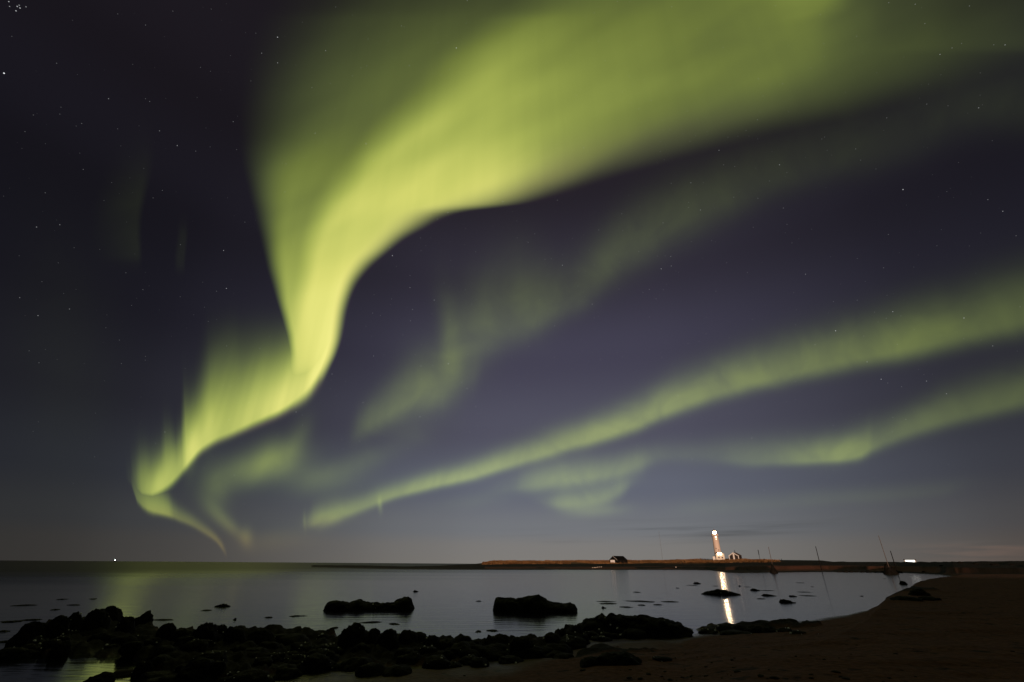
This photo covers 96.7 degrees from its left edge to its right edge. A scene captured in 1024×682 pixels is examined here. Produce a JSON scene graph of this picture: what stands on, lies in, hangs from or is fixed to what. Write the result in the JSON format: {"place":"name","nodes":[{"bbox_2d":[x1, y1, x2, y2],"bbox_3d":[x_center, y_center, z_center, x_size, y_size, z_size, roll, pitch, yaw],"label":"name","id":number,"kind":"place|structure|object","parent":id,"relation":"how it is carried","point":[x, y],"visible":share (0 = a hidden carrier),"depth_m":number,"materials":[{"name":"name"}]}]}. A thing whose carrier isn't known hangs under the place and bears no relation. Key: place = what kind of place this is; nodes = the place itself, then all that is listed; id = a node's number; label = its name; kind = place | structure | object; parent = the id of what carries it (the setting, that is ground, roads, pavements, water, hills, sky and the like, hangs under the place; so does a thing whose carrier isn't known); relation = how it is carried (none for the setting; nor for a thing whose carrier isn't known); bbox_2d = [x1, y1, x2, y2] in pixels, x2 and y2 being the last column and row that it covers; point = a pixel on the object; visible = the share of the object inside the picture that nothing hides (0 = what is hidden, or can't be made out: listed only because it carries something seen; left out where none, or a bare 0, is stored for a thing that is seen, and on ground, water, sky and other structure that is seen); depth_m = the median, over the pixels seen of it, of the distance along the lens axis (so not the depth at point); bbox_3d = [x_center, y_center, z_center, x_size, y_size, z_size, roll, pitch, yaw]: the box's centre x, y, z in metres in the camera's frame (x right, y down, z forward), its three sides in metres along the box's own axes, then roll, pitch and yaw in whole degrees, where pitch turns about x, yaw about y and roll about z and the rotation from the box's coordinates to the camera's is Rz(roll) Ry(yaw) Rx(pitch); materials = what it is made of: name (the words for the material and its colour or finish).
{"place":"outdoors","nodes":[
{"label":"outdoors","id":0,"kind":"place"},
{"bbox_2d":[0,560,947,681],"bbox_3d":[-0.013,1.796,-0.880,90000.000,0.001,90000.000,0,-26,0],"label":"water","id":1,"kind":"structure","parent":0,"point":[252,594],"depth_m":31.66,"materials":[{"name":"black liquid"}]},
{"bbox_2d":[0,620,23,622],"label":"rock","id":2,"kind":"object","parent":1,"relation":"on","point":[12,621],"visible":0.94,"depth_m":16.50,"materials":[{"name":"black stone"}]},
{"bbox_2d":[113,668,133,675],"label":"boulder","id":3,"kind":"object","parent":1,"relation":"in","point":[122,672],"visible":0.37,"depth_m":8.90,"materials":[{"name":"stone"}]},
{"bbox_2d":[214,604,229,606],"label":"rock","id":4,"kind":"object","parent":1,"relation":"in","point":[223,605],"visible":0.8,"depth_m":22.59,"materials":[{"name":"black stone"}]},
{"bbox_2d":[323,597,414,610],"bbox_3d":[-6.854,12.872,21.964,4.276,0.948,1.616,7,-27,-13],"label":"rock","id":5,"kind":"object","parent":1,"relation":"in","point":[404,603],"visible":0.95,"depth_m":21.60,"materials":[{"name":"black stone"}]},
{"bbox_2d":[33,596,798,680],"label":"rocks","id":6,"kind":"object","parent":1,"relation":"on","point":[338,647],"visible":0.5,"depth_m":11.41,"materials":[{"name":"black stone"}]},
{"bbox_2d":[493,594,577,612],"bbox_3d":[1.087,12.708,21.706,4.046,1.131,2.006,-1,-26,2],"label":"rock","id":7,"kind":"object","parent":1,"relation":"in","point":[538,603],"visible":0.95,"depth_m":21.16,"materials":[{"name":"black stone"}]},
{"bbox_2d":[702,589,740,594],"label":"rock","id":8,"kind":"object","parent":1,"relation":"in","point":[719,592],"visible":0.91,"depth_m":34.57,"materials":[{"name":"black stone"}]},
{"bbox_2d":[779,599,795,602],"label":"rock","id":9,"kind":"object","parent":1,"relation":"in","point":[784,601],"visible":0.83,"depth_m":27.52,"materials":[{"name":"black stone"}]},
{"bbox_2d":[0,0,1023,563],"label":"sky","id":10,"kind":"structure","parent":0,"point":[301,281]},
{"bbox_2d":[27,560,1023,681],"bbox_3d":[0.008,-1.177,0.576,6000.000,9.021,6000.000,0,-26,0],"label":"ground","id":11,"kind":"structure","parent":0,"point":[968,626],"depth_m":10.42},
{"bbox_2d":[0,647,38,659],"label":"boulder","id":12,"kind":"object","parent":11,"relation":"on","point":[14,652],"visible":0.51,"depth_m":10.40,"materials":[{"name":"black stone"}]},
{"bbox_2d":[5,621,46,646],"bbox_3d":[-12.894,8.139,11.983,0.766,1.321,0.645,16,-30,-28],"label":"boulder","id":13,"kind":"object","parent":11,"relation":"on","point":[25,634],"visible":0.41,"depth_m":11.98,"materials":[{"name":"black stone"}]},
{"bbox_2d":[26,638,43,643],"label":"boulder","id":14,"kind":"object","parent":11,"relation":"on","point":[39,640],"visible":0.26,"depth_m":11.12,"materials":[{"name":"black stone"}]},
{"bbox_2d":[45,615,69,638],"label":"boulder","id":15,"kind":"object","parent":11,"relation":"on","point":[59,625],"visible":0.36,"depth_m":12.43,"materials":[{"name":"black stone"}]},
{"bbox_2d":[56,636,69,640],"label":"boulder","id":16,"kind":"object","parent":11,"relation":"on","point":[62,638],"visible":0.32,"depth_m":11.47,"materials":[{"name":"black stone"}]},
{"bbox_2d":[68,611,82,630],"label":"boulder","id":17,"kind":"object","parent":11,"relation":"on","point":[75,619],"visible":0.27,"depth_m":13.05,"materials":[{"name":"black stone"}]},
{"bbox_2d":[80,608,110,631],"bbox_3d":[-12.390,8.927,13.261,0.762,1.991,0.779,6,-27,-12],"label":"boulder","id":18,"kind":"object","parent":11,"relation":"on","point":[96,618],"visible":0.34,"depth_m":13.41,"materials":[{"name":"black stone"}]},
{"bbox_2d":[83,671,116,681],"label":"boulder","id":19,"kind":"object","parent":11,"relation":"on","point":[105,676],"visible":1,"depth_m":8.06,"materials":[{"name":"black stone"}]},
{"bbox_2d":[105,605,123,621],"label":"boulder","id":20,"kind":"object","parent":11,"relation":"on","point":[115,613],"visible":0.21,"depth_m":15.57,"materials":[{"name":"black stone"}]},
{"bbox_2d":[114,616,134,633],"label":"boulder","id":21,"kind":"object","parent":11,"relation":"on","point":[125,624],"visible":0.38,"depth_m":13.09,"materials":[{"name":"black stone"}]},
{"bbox_2d":[135,610,153,626],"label":"boulder","id":22,"kind":"object","parent":11,"relation":"on","point":[145,617],"visible":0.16,"depth_m":14.71,"materials":[{"name":"black stone"}]},
{"bbox_2d":[138,670,172,681],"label":"boulder","id":23,"kind":"object","parent":11,"relation":"on","point":[149,675],"visible":0.59,"depth_m":8.38,"materials":[{"name":"black stone"}]},
{"bbox_2d":[155,623,176,639],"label":"boulder","id":24,"kind":"object","parent":11,"relation":"on","point":[166,631],"visible":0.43,"depth_m":12.16,"materials":[{"name":"black stone"}]},
{"bbox_2d":[168,628,193,641],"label":"boulder","id":25,"kind":"object","parent":11,"relation":"on","point":[180,633],"visible":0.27,"depth_m":11.93,"materials":[{"name":"black stone"}]},
{"bbox_2d":[179,639,208,652],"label":"boulder","id":26,"kind":"object","parent":11,"relation":"on","point":[201,645],"visible":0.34,"depth_m":10.35,"materials":[{"name":"black stone"}]},
{"bbox_2d":[192,622,217,642],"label":"boulder","id":27,"kind":"object","parent":11,"relation":"on","point":[206,630],"visible":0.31,"depth_m":11.57,"materials":[{"name":"black stone"}]},
{"bbox_2d":[189,650,226,662],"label":"boulder","id":28,"kind":"object","parent":11,"relation":"on","point":[209,655],"visible":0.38,"depth_m":9.00,"materials":[{"name":"black stone"}]},
{"bbox_2d":[217,624,226,637],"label":"boulder","id":29,"kind":"object","parent":11,"relation":"on","point":[221,628],"visible":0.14,"depth_m":12.07,"materials":[{"name":"black stone"}]},
{"bbox_2d":[227,671,240,676],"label":"boulder","id":30,"kind":"object","parent":11,"relation":"on","point":[231,674],"visible":0.24,"depth_m":8.02,"materials":[{"name":"black stone"}]},
{"bbox_2d":[223,626,245,643],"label":"boulder","id":31,"kind":"object","parent":11,"relation":"on","point":[232,634],"visible":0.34,"depth_m":11.59,"materials":[{"name":"black stone"}]},
{"bbox_2d":[227,669,268,681],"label":"boulder","id":32,"kind":"object","parent":11,"relation":"on","point":[254,675],"visible":0.99,"depth_m":7.65,"materials":[{"name":"black stone"}]},
{"bbox_2d":[245,629,275,644],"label":"boulder","id":33,"kind":"object","parent":11,"relation":"on","point":[258,636],"visible":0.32,"depth_m":11.37,"materials":[{"name":"black stone"}]},
{"bbox_2d":[273,663,302,680],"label":"boulder","id":34,"kind":"object","parent":11,"relation":"on","point":[285,671],"visible":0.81,"depth_m":8.79,"materials":[{"name":"black stone"}]},
{"bbox_2d":[273,633,309,645],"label":"boulder","id":35,"kind":"object","parent":11,"relation":"on","point":[286,639],"visible":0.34,"depth_m":11.60,"materials":[{"name":"black stone"}]},
{"bbox_2d":[290,641,312,651],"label":"boulder","id":36,"kind":"object","parent":11,"relation":"on","point":[305,647],"visible":0.26,"depth_m":10.54,"materials":[{"name":"black stone"}]},
{"bbox_2d":[300,652,330,672],"bbox_3d":[-4.053,6.689,9.415,0.586,0.391,0.494,15,-30,-27],"label":"boulder","id":37,"kind":"object","parent":11,"relation":"on","point":[316,662],"visible":0.83,"depth_m":9.29,"materials":[{"name":"black stone"}]},
{"bbox_2d":[306,648,338,662],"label":"boulder","id":38,"kind":"object","parent":11,"relation":"on","point":[321,651],"visible":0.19,"depth_m":9.76,"materials":[{"name":"black stone"}]},
{"bbox_2d":[315,644,336,653],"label":"boulder","id":39,"kind":"object","parent":11,"relation":"on","point":[332,647],"visible":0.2,"depth_m":10.48,"materials":[{"name":"black stone"}]},
{"bbox_2d":[337,622,368,649],"bbox_3d":[-3.960,7.787,11.193,0.764,1.483,0.666,1,-26,0],"label":"boulder","id":40,"kind":"object","parent":11,"relation":"on","point":[353,634],"visible":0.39,"depth_m":11.20,"materials":[{"name":"black stone"}]},
{"bbox_2d":[341,657,371,671],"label":"boulder","id":41,"kind":"object","parent":11,"relation":"on","point":[352,663],"visible":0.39,"depth_m":9.48,"materials":[{"name":"black stone"}]},
{"bbox_2d":[354,662,387,677],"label":"boulder","id":42,"kind":"object","parent":11,"relation":"on","point":[371,669],"visible":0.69,"depth_m":8.75,"materials":[{"name":"black stone"}]},
{"bbox_2d":[368,628,379,643],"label":"boulder","id":43,"kind":"object","parent":11,"relation":"on","point":[373,634],"visible":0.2,"depth_m":11.52,"materials":[{"name":"black stone"}]},
{"bbox_2d":[375,628,398,650],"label":"boulder","id":44,"kind":"object","parent":11,"relation":"on","point":[387,639],"visible":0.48,"depth_m":11.11,"materials":[{"name":"black stone"}]},
{"bbox_2d":[382,665,411,676],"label":"boulder","id":45,"kind":"object","parent":11,"relation":"on","point":[395,670],"visible":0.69,"depth_m":8.67,"materials":[{"name":"black stone"}]},
{"bbox_2d":[391,648,413,659],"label":"boulder","id":46,"kind":"object","parent":11,"relation":"on","point":[401,651],"visible":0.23,"depth_m":9.90,"materials":[{"name":"black stone"}]},
{"bbox_2d":[398,630,418,644],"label":"boulder","id":47,"kind":"object","parent":11,"relation":"on","point":[405,637],"visible":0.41,"depth_m":11.62,"materials":[{"name":"black stone"}]},
{"bbox_2d":[396,651,421,664],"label":"boulder","id":48,"kind":"object","parent":11,"relation":"on","point":[412,657],"visible":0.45,"depth_m":9.60,"materials":[{"name":"black stone"}]},
{"bbox_2d":[417,632,427,642],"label":"boulder","id":49,"kind":"object","parent":11,"relation":"on","point":[421,636],"visible":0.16,"depth_m":11.85,"materials":[{"name":"black stone"}]},
{"bbox_2d":[423,635,438,646],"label":"boulder","id":50,"kind":"object","parent":11,"relation":"on","point":[430,640],"visible":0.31,"depth_m":11.26,"materials":[{"name":"black stone"}]},
{"bbox_2d":[422,654,449,668],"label":"boulder","id":51,"kind":"object","parent":11,"relation":"on","point":[434,662],"visible":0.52,"depth_m":9.35,"materials":[{"name":"black stone"}]},
{"bbox_2d":[437,638,455,649],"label":"boulder","id":52,"kind":"object","parent":11,"relation":"on","point":[442,644],"visible":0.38,"depth_m":11.14,"materials":[{"name":"black stone"}]},
{"bbox_2d":[447,661,462,668],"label":"boulder","id":53,"kind":"object","parent":11,"relation":"on","point":[452,664],"visible":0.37,"depth_m":9.40,"materials":[{"name":"black stone"}]},
{"bbox_2d":[449,641,471,656],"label":"boulder","id":54,"kind":"object","parent":11,"relation":"on","point":[464,647],"visible":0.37,"depth_m":10.33,"materials":[{"name":"black stone"}]},
{"bbox_2d":[457,636,472,642],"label":"boulder","id":55,"kind":"object","parent":11,"relation":"on","point":[465,638],"visible":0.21,"depth_m":11.39,"materials":[{"name":"black stone"}]},
{"bbox_2d":[458,654,476,665],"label":"boulder","id":56,"kind":"object","parent":11,"relation":"on","point":[464,660],"visible":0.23,"depth_m":9.73,"materials":[{"name":"black stone"}]},
{"bbox_2d":[466,641,478,648],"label":"boulder","id":57,"kind":"object","parent":11,"relation":"on","point":[472,644],"visible":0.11,"depth_m":10.82,"materials":[{"name":"black stone"}]},
{"bbox_2d":[471,657,488,667],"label":"boulder","id":58,"kind":"object","parent":11,"relation":"on","point":[478,662],"visible":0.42,"depth_m":9.48,"materials":[{"name":"black stone"}]},
{"bbox_2d":[474,645,497,660],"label":"boulder","id":59,"kind":"object","parent":11,"relation":"on","point":[487,652],"visible":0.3,"depth_m":10.42,"materials":[{"name":"black stone"}]},
{"bbox_2d":[482,633,509,645],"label":"boulder","id":60,"kind":"object","parent":11,"relation":"on","point":[498,638],"visible":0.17,"depth_m":11.38,"materials":[{"name":"black stone"}]},
{"bbox_2d":[498,655,523,663],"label":"boulder","id":61,"kind":"object","parent":11,"relation":"on","point":[508,659],"visible":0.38,"depth_m":9.95,"materials":[{"name":"black stone"}]},
{"bbox_2d":[509,636,534,656],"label":"boulder","id":62,"kind":"object","parent":11,"relation":"on","point":[518,644],"visible":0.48,"depth_m":10.63,"materials":[{"name":"black stone"}]},
{"bbox_2d":[544,632,560,643],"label":"boulder","id":63,"kind":"object","parent":11,"relation":"on","point":[550,637],"visible":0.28,"depth_m":11.70,"materials":[{"name":"black stone"}]},
{"bbox_2d":[559,628,564,636],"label":"boulder","id":64,"kind":"object","parent":11,"relation":"on","point":[561,632],"visible":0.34,"depth_m":12.78,"materials":[{"name":"black stone"}]},
{"bbox_2d":[552,653,573,658],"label":"boulder","id":65,"kind":"object","parent":11,"relation":"on","point":[562,655],"visible":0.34,"depth_m":10.21,"materials":[{"name":"black stone"}]},
{"bbox_2d":[560,635,586,649],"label":"boulder","id":66,"kind":"object","parent":11,"relation":"on","point":[578,642],"visible":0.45,"depth_m":11.71,"materials":[{"name":"black stone"}]},
{"bbox_2d":[568,625,583,633],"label":"boulder","id":67,"kind":"object","parent":11,"relation":"on","point":[573,628],"visible":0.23,"depth_m":12.81,"materials":[{"name":"black stone"}]},
{"bbox_2d":[564,629,589,644],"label":"boulder","id":68,"kind":"object","parent":11,"relation":"on","point":[584,635],"visible":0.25,"depth_m":12.62,"materials":[{"name":"black stone"}]},
{"bbox_2d":[580,656,599,667],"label":"boulder","id":69,"kind":"object","parent":11,"relation":"on","point":[589,661],"visible":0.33,"depth_m":8.74,"materials":[{"name":"black stone"}]},
{"bbox_2d":[591,635,606,641],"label":"boulder","id":70,"kind":"object","parent":11,"relation":"on","point":[598,638],"visible":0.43,"depth_m":12.94,"materials":[{"name":"black stone"}]},
{"bbox_2d":[600,632,614,638],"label":"boulder","id":71,"kind":"object","parent":11,"relation":"on","point":[607,634],"visible":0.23,"depth_m":13.52,"materials":[{"name":"black stone"}]},
{"bbox_2d":[609,556,627,562],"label":"hut","id":72,"kind":"object","parent":11,"relation":"on","point":[618,559],"visible":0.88,"depth_m":282.51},
{"bbox_2d":[597,651,641,665],"bbox_3d":[2.052,6.387,8.810,0.956,0.671,0.727,-10,-28,19],"label":"boulder","id":73,"kind":"object","parent":11,"relation":"on","point":[621,658],"visible":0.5,"depth_m":8.68,"materials":[{"name":"black stone"}]},
{"bbox_2d":[482,558,780,564],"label":"grass","id":74,"kind":"structure","parent":11,"relation":"on","point":[725,560],"depth_m":293.48,"materials":[{"name":"brown plant"}]},
{"bbox_2d":[577,613,693,637],"bbox_3d":[3.585,9.194,14.412,4.111,1.042,1.666,-5,-27,11],"label":"rock","id":75,"kind":"object","parent":11,"relation":"on","point":[654,627],"visible":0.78,"depth_m":14.08,"materials":[{"name":"black stone"}]},
{"bbox_2d":[652,656,671,661],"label":"boulder","id":76,"kind":"object","parent":11,"relation":"on","point":[662,658],"visible":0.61,"depth_m":9.12,"materials":[{"name":"black stone"}]},
{"bbox_2d":[698,628,717,633],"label":"boulder","id":77,"kind":"object","parent":11,"relation":"on","point":[706,631],"visible":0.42,"depth_m":14.71,"materials":[{"name":"black stone"}]},
{"bbox_2d":[711,530,720,558],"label":"lighthouse","id":78,"kind":"object","parent":11,"relation":"on","point":[715,539],"visible":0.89,"depth_m":396.25,"materials":[{"name":"concrete"}]},
{"bbox_2d":[715,551,724,559],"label":"keeper house","id":79,"kind":"structure","parent":11,"relation":"on","point":[719,555],"depth_m":381.00,"materials":[{"name":"white concrete"}]},
{"bbox_2d":[716,624,731,631],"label":"boulder","id":80,"kind":"object","parent":11,"relation":"on","point":[721,627],"visible":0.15,"depth_m":14.90,"materials":[{"name":"black stone"}]},
{"bbox_2d":[729,550,741,559],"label":"house","id":81,"kind":"structure","parent":11,"relation":"on","point":[735,556],"depth_m":394.03,"materials":[{"name":"white paint"}]},
{"bbox_2d":[719,629,752,634],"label":"boulder","id":82,"kind":"object","parent":11,"relation":"on","point":[730,632],"visible":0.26,"depth_m":13.56,"materials":[{"name":"black stone"}]},
{"bbox_2d":[770,564,777,572],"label":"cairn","id":83,"kind":"object","parent":11,"relation":"on","point":[773,570],"visible":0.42,"depth_m":136.20,"materials":[{"name":"brown stone"}]},
{"bbox_2d":[775,628,791,631],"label":"boulder","id":84,"kind":"object","parent":11,"relation":"on","point":[783,630],"visible":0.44,"depth_m":13.27,"materials":[{"name":"black stone"}]},
{"bbox_2d":[791,630,805,633],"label":"boulder","id":85,"kind":"object","parent":11,"relation":"on","point":[797,632],"visible":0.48,"depth_m":12.70,"materials":[{"name":"black stone"}]},
{"bbox_2d":[883,564,898,574],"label":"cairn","id":86,"kind":"object","parent":11,"relation":"on","point":[890,569],"visible":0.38,"depth_m":130.36,"materials":[{"name":"brown stone"}]},
{"bbox_2d":[889,596,922,600],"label":"boulder","id":87,"kind":"object","parent":11,"relation":"on","point":[905,598],"visible":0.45,"depth_m":21.63,"materials":[{"name":"black stone"}]},
{"bbox_2d":[903,559,915,561],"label":"lit building","id":88,"kind":"structure","parent":11,"relation":"on","point":[910,560],"depth_m":296.98,"materials":[{"name":"concrete"}]},
{"bbox_2d":[908,588,930,595],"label":"boulder","id":89,"kind":"object","parent":11,"relation":"on","point":[918,592],"visible":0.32,"depth_m":25.59,"materials":[{"name":"black stone"}]},
{"bbox_2d":[918,596,940,600],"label":"boulder","id":90,"kind":"object","parent":11,"relation":"on","point":[928,598],"visible":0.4,"depth_m":22.12,"materials":[{"name":"black stone"}]}
]}

